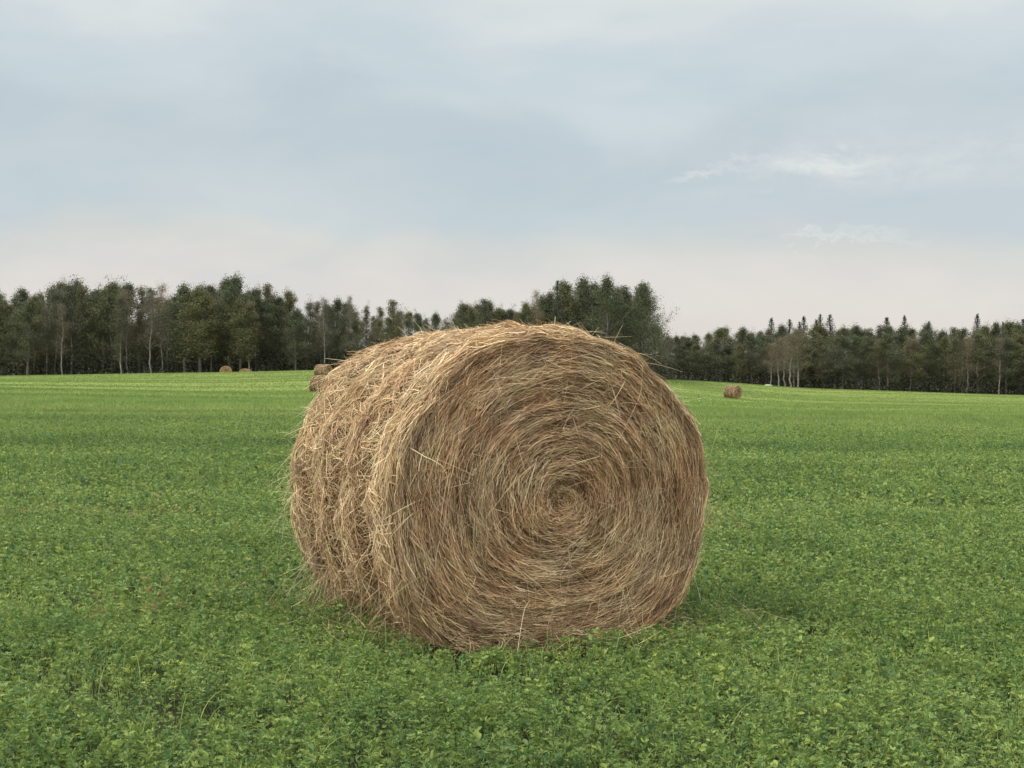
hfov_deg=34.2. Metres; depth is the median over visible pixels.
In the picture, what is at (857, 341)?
poplar tree
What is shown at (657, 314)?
poplar tree
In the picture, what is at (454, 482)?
hay bale
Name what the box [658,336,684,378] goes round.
poplar tree
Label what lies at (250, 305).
aspen tree
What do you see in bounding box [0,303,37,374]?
poplar tree
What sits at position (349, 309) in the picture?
bare aspen tree
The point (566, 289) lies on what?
poplar tree
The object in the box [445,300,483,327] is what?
poplar tree
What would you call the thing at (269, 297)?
aspen tree
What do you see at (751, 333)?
aspen tree
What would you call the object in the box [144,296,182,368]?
poplar tree
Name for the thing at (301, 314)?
poplar tree
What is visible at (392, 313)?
aspen tree
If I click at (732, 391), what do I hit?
hay bale
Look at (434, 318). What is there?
poplar tree
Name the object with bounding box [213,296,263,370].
poplar tree
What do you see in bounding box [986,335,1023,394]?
poplar tree
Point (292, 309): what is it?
poplar tree
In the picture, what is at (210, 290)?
poplar tree
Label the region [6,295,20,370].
aspen tree
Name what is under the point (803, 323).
spruce tree
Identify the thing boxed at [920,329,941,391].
aspen tree
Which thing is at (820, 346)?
aspen tree
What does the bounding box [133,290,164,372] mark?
bare aspen tree
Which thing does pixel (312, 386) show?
hay bale
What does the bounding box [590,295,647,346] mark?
poplar tree
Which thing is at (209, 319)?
aspen tree
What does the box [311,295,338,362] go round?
bare aspen tree
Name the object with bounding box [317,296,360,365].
poplar tree
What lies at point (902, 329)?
poplar tree
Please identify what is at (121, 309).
aspen tree
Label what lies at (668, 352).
bare aspen tree
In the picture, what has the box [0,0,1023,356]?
sky
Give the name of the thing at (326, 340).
poplar tree
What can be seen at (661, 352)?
poplar tree
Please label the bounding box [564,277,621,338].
poplar tree
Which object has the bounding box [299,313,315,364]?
aspen tree
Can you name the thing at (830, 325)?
spruce tree
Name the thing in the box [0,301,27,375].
poplar tree
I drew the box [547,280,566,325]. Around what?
spruce tree
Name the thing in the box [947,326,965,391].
aspen tree
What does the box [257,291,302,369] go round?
poplar tree
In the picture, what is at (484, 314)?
aspen tree
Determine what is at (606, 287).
poplar tree
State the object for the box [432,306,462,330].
poplar tree
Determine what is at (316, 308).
aspen tree
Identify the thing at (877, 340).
bare aspen tree
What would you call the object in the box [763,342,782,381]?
bare aspen tree
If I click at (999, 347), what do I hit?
bare aspen tree
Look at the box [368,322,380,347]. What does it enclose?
bare aspen tree
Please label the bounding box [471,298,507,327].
poplar tree
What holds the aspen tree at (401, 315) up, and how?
on the forest floor
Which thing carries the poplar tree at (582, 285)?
on the forest floor
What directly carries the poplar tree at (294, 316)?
on the forest floor
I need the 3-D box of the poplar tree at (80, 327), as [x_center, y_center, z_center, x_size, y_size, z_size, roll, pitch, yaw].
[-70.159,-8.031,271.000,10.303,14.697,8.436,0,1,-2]
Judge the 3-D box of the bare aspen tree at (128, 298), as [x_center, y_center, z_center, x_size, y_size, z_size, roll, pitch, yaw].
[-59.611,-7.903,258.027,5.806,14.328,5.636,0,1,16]
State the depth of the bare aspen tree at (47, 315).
258.20 m
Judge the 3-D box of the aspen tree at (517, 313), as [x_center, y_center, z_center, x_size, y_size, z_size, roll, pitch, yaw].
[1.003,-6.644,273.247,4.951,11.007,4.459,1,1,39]
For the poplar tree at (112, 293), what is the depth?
258.90 m
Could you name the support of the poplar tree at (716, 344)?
on the forest floor
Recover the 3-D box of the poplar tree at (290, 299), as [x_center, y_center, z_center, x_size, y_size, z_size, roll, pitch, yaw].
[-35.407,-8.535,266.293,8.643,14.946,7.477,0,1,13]
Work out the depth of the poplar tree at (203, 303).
271.08 m
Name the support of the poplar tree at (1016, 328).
on the forest floor
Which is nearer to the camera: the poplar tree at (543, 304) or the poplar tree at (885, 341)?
the poplar tree at (543, 304)
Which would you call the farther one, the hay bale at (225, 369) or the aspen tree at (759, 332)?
the aspen tree at (759, 332)
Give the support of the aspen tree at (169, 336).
on the forest floor
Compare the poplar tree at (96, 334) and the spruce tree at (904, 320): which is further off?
the spruce tree at (904, 320)
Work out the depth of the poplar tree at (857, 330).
318.73 m
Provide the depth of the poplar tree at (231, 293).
257.01 m
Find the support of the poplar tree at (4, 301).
on the forest floor
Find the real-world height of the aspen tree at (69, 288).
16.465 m
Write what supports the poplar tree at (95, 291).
on the forest floor
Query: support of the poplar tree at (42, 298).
on the forest floor
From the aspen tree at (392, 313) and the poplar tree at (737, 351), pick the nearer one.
the aspen tree at (392, 313)
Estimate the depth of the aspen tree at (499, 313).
273.06 m
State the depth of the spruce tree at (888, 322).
340.80 m
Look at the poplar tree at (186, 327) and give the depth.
267.93 m
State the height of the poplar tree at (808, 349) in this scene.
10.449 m
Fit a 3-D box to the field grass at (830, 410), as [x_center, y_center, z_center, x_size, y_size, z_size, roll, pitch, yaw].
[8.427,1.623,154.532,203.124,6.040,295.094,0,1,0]
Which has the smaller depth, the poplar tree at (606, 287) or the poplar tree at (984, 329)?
the poplar tree at (606, 287)
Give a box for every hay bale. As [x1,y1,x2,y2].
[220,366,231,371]
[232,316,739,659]
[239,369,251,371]
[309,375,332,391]
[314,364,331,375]
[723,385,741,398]
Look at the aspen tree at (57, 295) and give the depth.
256.79 m
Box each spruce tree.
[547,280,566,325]
[764,317,780,382]
[774,318,808,383]
[800,315,811,383]
[810,314,827,383]
[822,314,841,386]
[872,317,894,387]
[891,315,907,389]
[965,313,987,388]
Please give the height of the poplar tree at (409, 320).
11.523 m
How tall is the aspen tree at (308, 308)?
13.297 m
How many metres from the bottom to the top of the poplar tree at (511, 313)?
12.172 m
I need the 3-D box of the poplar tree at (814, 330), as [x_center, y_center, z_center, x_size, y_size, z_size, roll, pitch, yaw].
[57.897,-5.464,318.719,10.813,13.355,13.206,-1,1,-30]
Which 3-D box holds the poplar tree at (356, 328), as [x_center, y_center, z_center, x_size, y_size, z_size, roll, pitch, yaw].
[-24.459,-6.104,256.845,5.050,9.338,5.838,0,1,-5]
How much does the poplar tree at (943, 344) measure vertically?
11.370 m
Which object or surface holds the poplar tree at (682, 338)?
on the forest floor
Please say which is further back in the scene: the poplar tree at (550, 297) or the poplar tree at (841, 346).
the poplar tree at (841, 346)
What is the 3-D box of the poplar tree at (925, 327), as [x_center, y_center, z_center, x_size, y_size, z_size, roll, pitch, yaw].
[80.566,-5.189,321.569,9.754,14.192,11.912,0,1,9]
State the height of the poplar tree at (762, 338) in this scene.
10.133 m
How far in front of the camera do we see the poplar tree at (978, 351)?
307.53 m
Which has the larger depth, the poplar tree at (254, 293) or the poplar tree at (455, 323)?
the poplar tree at (455, 323)
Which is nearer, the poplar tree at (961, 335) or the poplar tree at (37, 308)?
the poplar tree at (37, 308)
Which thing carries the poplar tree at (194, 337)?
on the forest floor
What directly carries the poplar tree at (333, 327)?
on the forest floor
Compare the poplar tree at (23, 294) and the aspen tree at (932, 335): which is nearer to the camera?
the poplar tree at (23, 294)
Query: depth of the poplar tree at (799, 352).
316.65 m
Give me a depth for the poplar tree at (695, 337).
321.03 m
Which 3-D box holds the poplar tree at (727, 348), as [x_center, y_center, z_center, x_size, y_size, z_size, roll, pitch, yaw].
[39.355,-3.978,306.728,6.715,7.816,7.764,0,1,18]
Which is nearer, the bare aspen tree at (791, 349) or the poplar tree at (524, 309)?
the poplar tree at (524, 309)
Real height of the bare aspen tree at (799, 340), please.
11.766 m
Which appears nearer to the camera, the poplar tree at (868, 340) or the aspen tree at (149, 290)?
the aspen tree at (149, 290)
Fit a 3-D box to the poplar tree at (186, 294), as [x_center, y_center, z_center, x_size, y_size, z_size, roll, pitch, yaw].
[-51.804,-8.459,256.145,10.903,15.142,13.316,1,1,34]
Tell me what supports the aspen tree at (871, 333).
on the forest floor
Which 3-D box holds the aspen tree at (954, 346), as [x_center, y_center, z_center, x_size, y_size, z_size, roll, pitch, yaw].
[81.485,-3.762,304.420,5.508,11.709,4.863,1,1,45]
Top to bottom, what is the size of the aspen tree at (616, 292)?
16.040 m
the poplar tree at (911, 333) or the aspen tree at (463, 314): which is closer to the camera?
the aspen tree at (463, 314)
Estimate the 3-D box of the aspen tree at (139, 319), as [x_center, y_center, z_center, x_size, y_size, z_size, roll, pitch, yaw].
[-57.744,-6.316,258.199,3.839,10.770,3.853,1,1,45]
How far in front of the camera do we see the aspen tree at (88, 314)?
260.38 m
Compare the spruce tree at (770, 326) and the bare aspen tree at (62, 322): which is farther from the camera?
the spruce tree at (770, 326)
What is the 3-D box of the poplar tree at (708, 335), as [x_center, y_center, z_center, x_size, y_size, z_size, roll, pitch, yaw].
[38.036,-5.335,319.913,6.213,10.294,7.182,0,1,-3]
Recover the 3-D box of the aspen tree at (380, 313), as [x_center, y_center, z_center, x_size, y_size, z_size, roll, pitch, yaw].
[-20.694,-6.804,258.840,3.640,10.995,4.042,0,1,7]
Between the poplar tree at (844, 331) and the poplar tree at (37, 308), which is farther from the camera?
the poplar tree at (844, 331)
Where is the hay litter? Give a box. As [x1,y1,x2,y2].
[210,582,912,668]
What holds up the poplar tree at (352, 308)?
on the forest floor
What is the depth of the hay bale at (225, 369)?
249.00 m
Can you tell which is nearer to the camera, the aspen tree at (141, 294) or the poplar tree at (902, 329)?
the aspen tree at (141, 294)
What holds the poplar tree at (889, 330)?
on the forest floor
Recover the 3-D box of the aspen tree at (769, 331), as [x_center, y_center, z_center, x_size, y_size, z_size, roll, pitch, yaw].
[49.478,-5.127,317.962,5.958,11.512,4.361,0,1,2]
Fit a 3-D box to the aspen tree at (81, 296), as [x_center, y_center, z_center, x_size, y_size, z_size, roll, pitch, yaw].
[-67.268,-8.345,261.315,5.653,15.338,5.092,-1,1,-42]
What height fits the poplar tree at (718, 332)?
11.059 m
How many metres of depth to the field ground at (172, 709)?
7.55 m
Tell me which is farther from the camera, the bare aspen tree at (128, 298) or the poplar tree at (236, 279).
the poplar tree at (236, 279)
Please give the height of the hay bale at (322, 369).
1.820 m
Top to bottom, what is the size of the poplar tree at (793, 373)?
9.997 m
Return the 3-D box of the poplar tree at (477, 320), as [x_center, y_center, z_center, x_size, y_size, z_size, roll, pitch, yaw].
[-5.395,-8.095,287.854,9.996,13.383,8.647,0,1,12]
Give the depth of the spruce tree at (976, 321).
347.94 m
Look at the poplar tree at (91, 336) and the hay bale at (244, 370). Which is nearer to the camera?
the hay bale at (244, 370)
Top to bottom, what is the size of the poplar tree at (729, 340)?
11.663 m
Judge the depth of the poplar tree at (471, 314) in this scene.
278.15 m
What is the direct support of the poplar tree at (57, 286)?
on the forest floor
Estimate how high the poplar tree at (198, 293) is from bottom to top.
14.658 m
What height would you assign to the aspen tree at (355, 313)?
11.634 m
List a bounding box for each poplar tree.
[0,288,14,364]
[0,292,57,374]
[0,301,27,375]
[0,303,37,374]
[6,286,55,374]
[7,296,51,375]
[21,289,61,374]
[40,282,70,374]
[42,275,94,373]
[43,283,87,372]
[44,274,78,369]
[58,291,99,368]
[62,290,130,373]
[74,301,110,372]
[78,274,144,373]
[84,282,105,370]
[96,275,136,372]
[100,276,156,369]
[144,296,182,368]
[148,281,219,372]
[161,283,204,361]
[162,283,228,372]
[171,285,204,372]
[188,281,209,371]
[189,284,233,371]
[194,296,232,370]
[200,280,261,368]
[202,273,245,364]
[213,271,254,371]
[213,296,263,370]
[234,281,275,365]
[234,293,282,370]
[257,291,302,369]
[268,298,294,370]
[273,286,310,370]
[278,305,314,369]
[285,308,316,368]
[309,301,348,364]
[314,311,342,363]
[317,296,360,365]
[328,298,371,359]
[340,317,366,360]
[363,318,385,344]
[376,317,401,343]
[399,307,423,336]
[407,309,429,335]
[423,310,442,331]
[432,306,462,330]
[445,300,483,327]
[451,304,480,328]
[454,301,484,328]
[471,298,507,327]
[506,303,520,323]
[507,299,540,325]
[513,293,563,326]
[528,279,602,330]
[531,289,565,325]
[561,273,613,337]
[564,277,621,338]
[575,272,635,347]
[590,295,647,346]
[598,280,670,361]
[601,281,679,370]
[627,309,667,365]
[645,325,671,367]
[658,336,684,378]
[664,335,689,378]
[672,333,693,374]
[672,334,702,377]
[684,332,703,375]
[685,343,713,380]
[695,337,735,380]
[696,331,720,380]
[701,326,737,380]
[708,343,736,381]
[710,325,744,381]
[725,342,749,382]
[728,326,757,381]
[733,329,767,383]
[746,333,780,384]
[765,323,789,383]
[776,335,815,386]
[779,328,805,385]
[783,329,813,384]
[785,337,818,384]
[799,339,844,387]
[802,321,836,383]
[805,324,842,387]
[824,332,841,387]
[825,333,866,388]
[826,326,860,384]
[829,323,865,387]
[829,334,890,389]
[834,320,882,381]
[850,334,900,389]
[865,333,916,389]
[873,321,906,382]
[884,323,935,385]
[886,325,919,390]
[891,335,933,391]
[903,330,949,391]
[914,320,943,385]
[923,328,963,391]
[925,334,965,390]
[928,328,982,392]
[943,331,1008,393]
[959,328,1007,392]
[970,324,1003,393]
[983,319,1013,393]
[985,331,1023,394]
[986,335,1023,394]
[991,319,1023,379]
[995,319,1023,392]
[1009,345,1023,377]
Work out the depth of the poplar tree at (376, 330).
274.03 m
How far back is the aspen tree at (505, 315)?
273.44 m
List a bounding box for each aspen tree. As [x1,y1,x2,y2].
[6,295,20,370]
[34,304,56,374]
[39,287,80,374]
[46,302,74,374]
[53,274,91,374]
[69,282,99,373]
[77,295,102,370]
[108,286,135,373]
[110,288,147,373]
[127,283,153,372]
[129,310,149,372]
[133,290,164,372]
[140,282,173,372]
[143,288,162,368]
[145,288,169,372]
[153,299,175,372]
[163,297,193,372]
[194,295,225,371]
[235,294,263,369]
[256,282,286,370]
[276,309,292,370]
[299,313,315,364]
[302,295,320,368]
[307,323,317,363]
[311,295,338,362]
[312,301,327,355]
[336,318,353,361]
[342,295,356,356]
[346,307,361,356]
[357,316,369,352]
[358,300,373,348]
[367,307,386,344]
[367,315,378,346]
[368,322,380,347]
[377,298,411,340]
[392,307,406,339]
[450,303,474,330]
[477,299,496,327]
[491,304,507,324]
[498,309,511,323]
[512,311,523,324]
[527,289,545,325]
[604,287,626,345]
[609,285,635,350]
[660,340,674,374]
[741,330,758,374]
[755,330,765,382]
[762,328,776,382]
[762,344,781,384]
[763,338,787,386]
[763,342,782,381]
[774,336,792,386]
[776,332,803,386]
[782,328,818,387]
[809,332,834,388]
[830,330,842,385]
[857,326,874,375]
[867,339,890,389]
[871,324,886,377]
[900,336,923,388]
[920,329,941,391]
[943,331,966,392]
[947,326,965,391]
[956,336,981,392]
[990,334,1010,393]
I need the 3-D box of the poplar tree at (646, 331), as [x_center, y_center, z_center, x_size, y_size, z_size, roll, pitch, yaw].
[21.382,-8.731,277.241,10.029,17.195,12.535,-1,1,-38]
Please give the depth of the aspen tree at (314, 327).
261.37 m
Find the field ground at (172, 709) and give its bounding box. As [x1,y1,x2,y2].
[0,371,1023,767]
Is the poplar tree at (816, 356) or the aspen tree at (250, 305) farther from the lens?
the poplar tree at (816, 356)
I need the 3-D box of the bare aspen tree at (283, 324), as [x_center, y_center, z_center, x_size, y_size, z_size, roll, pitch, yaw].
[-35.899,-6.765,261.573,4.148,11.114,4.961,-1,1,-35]
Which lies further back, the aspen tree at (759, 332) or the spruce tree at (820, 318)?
the spruce tree at (820, 318)
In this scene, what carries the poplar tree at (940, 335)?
on the forest floor
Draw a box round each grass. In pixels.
[0,370,1023,692]
[0,529,1021,767]
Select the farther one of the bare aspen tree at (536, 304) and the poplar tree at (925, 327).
the poplar tree at (925, 327)
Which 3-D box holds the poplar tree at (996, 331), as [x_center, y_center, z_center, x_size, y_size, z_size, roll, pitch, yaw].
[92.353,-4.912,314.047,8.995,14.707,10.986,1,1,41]
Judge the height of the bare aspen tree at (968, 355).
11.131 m
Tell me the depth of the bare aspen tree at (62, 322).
254.67 m
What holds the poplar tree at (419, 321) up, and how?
on the forest floor
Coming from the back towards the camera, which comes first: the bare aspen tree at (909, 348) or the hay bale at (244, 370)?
the bare aspen tree at (909, 348)
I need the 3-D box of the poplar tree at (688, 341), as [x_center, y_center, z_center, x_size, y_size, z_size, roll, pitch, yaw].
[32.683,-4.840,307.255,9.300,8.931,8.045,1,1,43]
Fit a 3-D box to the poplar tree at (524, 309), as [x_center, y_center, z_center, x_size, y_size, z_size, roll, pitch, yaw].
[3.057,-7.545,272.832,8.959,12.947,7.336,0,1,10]
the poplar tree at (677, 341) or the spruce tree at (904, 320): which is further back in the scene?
the spruce tree at (904, 320)
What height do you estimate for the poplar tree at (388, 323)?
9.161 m
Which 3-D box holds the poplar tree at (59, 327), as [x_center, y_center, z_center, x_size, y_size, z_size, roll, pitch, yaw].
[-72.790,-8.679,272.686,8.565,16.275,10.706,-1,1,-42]
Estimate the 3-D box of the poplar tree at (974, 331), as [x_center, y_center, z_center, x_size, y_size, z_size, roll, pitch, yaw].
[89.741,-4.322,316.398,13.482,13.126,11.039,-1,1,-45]
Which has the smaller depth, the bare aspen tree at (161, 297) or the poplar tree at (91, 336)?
the bare aspen tree at (161, 297)
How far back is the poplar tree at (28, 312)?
254.86 m
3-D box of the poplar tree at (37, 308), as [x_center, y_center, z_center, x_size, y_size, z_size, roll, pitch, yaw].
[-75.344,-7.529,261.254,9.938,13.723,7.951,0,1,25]
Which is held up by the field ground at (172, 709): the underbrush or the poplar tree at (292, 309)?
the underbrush
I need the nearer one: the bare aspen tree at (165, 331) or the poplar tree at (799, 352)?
the bare aspen tree at (165, 331)
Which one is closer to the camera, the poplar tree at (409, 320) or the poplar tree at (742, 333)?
the poplar tree at (409, 320)
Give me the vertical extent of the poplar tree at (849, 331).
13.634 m
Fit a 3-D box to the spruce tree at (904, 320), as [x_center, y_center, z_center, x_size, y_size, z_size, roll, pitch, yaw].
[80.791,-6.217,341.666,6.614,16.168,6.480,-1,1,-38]
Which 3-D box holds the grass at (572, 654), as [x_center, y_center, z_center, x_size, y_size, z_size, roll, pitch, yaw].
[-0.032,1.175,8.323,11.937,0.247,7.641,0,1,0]
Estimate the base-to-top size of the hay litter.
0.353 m
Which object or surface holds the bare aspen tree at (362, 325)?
on the forest floor
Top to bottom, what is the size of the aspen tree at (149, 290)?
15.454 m
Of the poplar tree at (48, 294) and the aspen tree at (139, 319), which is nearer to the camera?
the aspen tree at (139, 319)
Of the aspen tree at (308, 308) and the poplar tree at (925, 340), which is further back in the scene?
the poplar tree at (925, 340)
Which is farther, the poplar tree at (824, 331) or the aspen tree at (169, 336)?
the poplar tree at (824, 331)
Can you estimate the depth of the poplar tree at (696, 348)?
306.06 m
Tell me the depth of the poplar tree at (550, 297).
273.38 m
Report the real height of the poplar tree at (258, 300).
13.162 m
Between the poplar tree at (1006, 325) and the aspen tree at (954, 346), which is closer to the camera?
the aspen tree at (954, 346)
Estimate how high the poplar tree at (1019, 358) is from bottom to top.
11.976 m
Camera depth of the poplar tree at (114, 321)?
266.88 m
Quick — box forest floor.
[1,358,1022,394]
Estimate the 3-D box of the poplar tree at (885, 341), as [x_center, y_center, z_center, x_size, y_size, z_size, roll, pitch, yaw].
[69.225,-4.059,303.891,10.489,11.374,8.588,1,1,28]
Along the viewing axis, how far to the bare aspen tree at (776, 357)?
296.01 m
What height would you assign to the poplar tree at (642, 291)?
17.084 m
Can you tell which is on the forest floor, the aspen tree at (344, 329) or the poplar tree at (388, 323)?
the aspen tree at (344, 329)
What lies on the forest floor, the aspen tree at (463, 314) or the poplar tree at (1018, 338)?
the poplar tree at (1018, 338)
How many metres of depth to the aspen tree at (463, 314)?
274.94 m
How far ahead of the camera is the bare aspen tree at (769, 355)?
298.79 m
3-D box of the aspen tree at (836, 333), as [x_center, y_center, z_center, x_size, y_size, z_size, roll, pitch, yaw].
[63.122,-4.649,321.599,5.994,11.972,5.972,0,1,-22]
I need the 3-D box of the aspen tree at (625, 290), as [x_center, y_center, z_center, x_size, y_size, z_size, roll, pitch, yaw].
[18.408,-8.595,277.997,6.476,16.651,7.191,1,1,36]
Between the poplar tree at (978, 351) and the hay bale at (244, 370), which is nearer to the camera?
the hay bale at (244, 370)
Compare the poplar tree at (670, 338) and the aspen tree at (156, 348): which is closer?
the aspen tree at (156, 348)
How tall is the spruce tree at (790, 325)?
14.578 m
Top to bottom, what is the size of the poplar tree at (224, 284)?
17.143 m
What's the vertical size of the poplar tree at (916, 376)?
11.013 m
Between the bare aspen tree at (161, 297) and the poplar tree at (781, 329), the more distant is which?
the poplar tree at (781, 329)
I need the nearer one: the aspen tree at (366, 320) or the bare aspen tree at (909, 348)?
the aspen tree at (366, 320)
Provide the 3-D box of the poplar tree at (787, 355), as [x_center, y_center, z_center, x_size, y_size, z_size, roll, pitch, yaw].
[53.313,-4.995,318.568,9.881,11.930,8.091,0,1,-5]
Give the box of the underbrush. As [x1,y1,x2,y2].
[0,343,1023,394]
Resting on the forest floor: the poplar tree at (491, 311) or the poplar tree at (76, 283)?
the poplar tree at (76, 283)
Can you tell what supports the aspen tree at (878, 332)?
on the forest floor
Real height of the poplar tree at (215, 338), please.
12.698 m
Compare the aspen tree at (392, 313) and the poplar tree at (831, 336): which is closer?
the aspen tree at (392, 313)
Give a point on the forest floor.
(716, 381)
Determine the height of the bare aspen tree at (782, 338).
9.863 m
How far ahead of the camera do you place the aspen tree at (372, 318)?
270.50 m

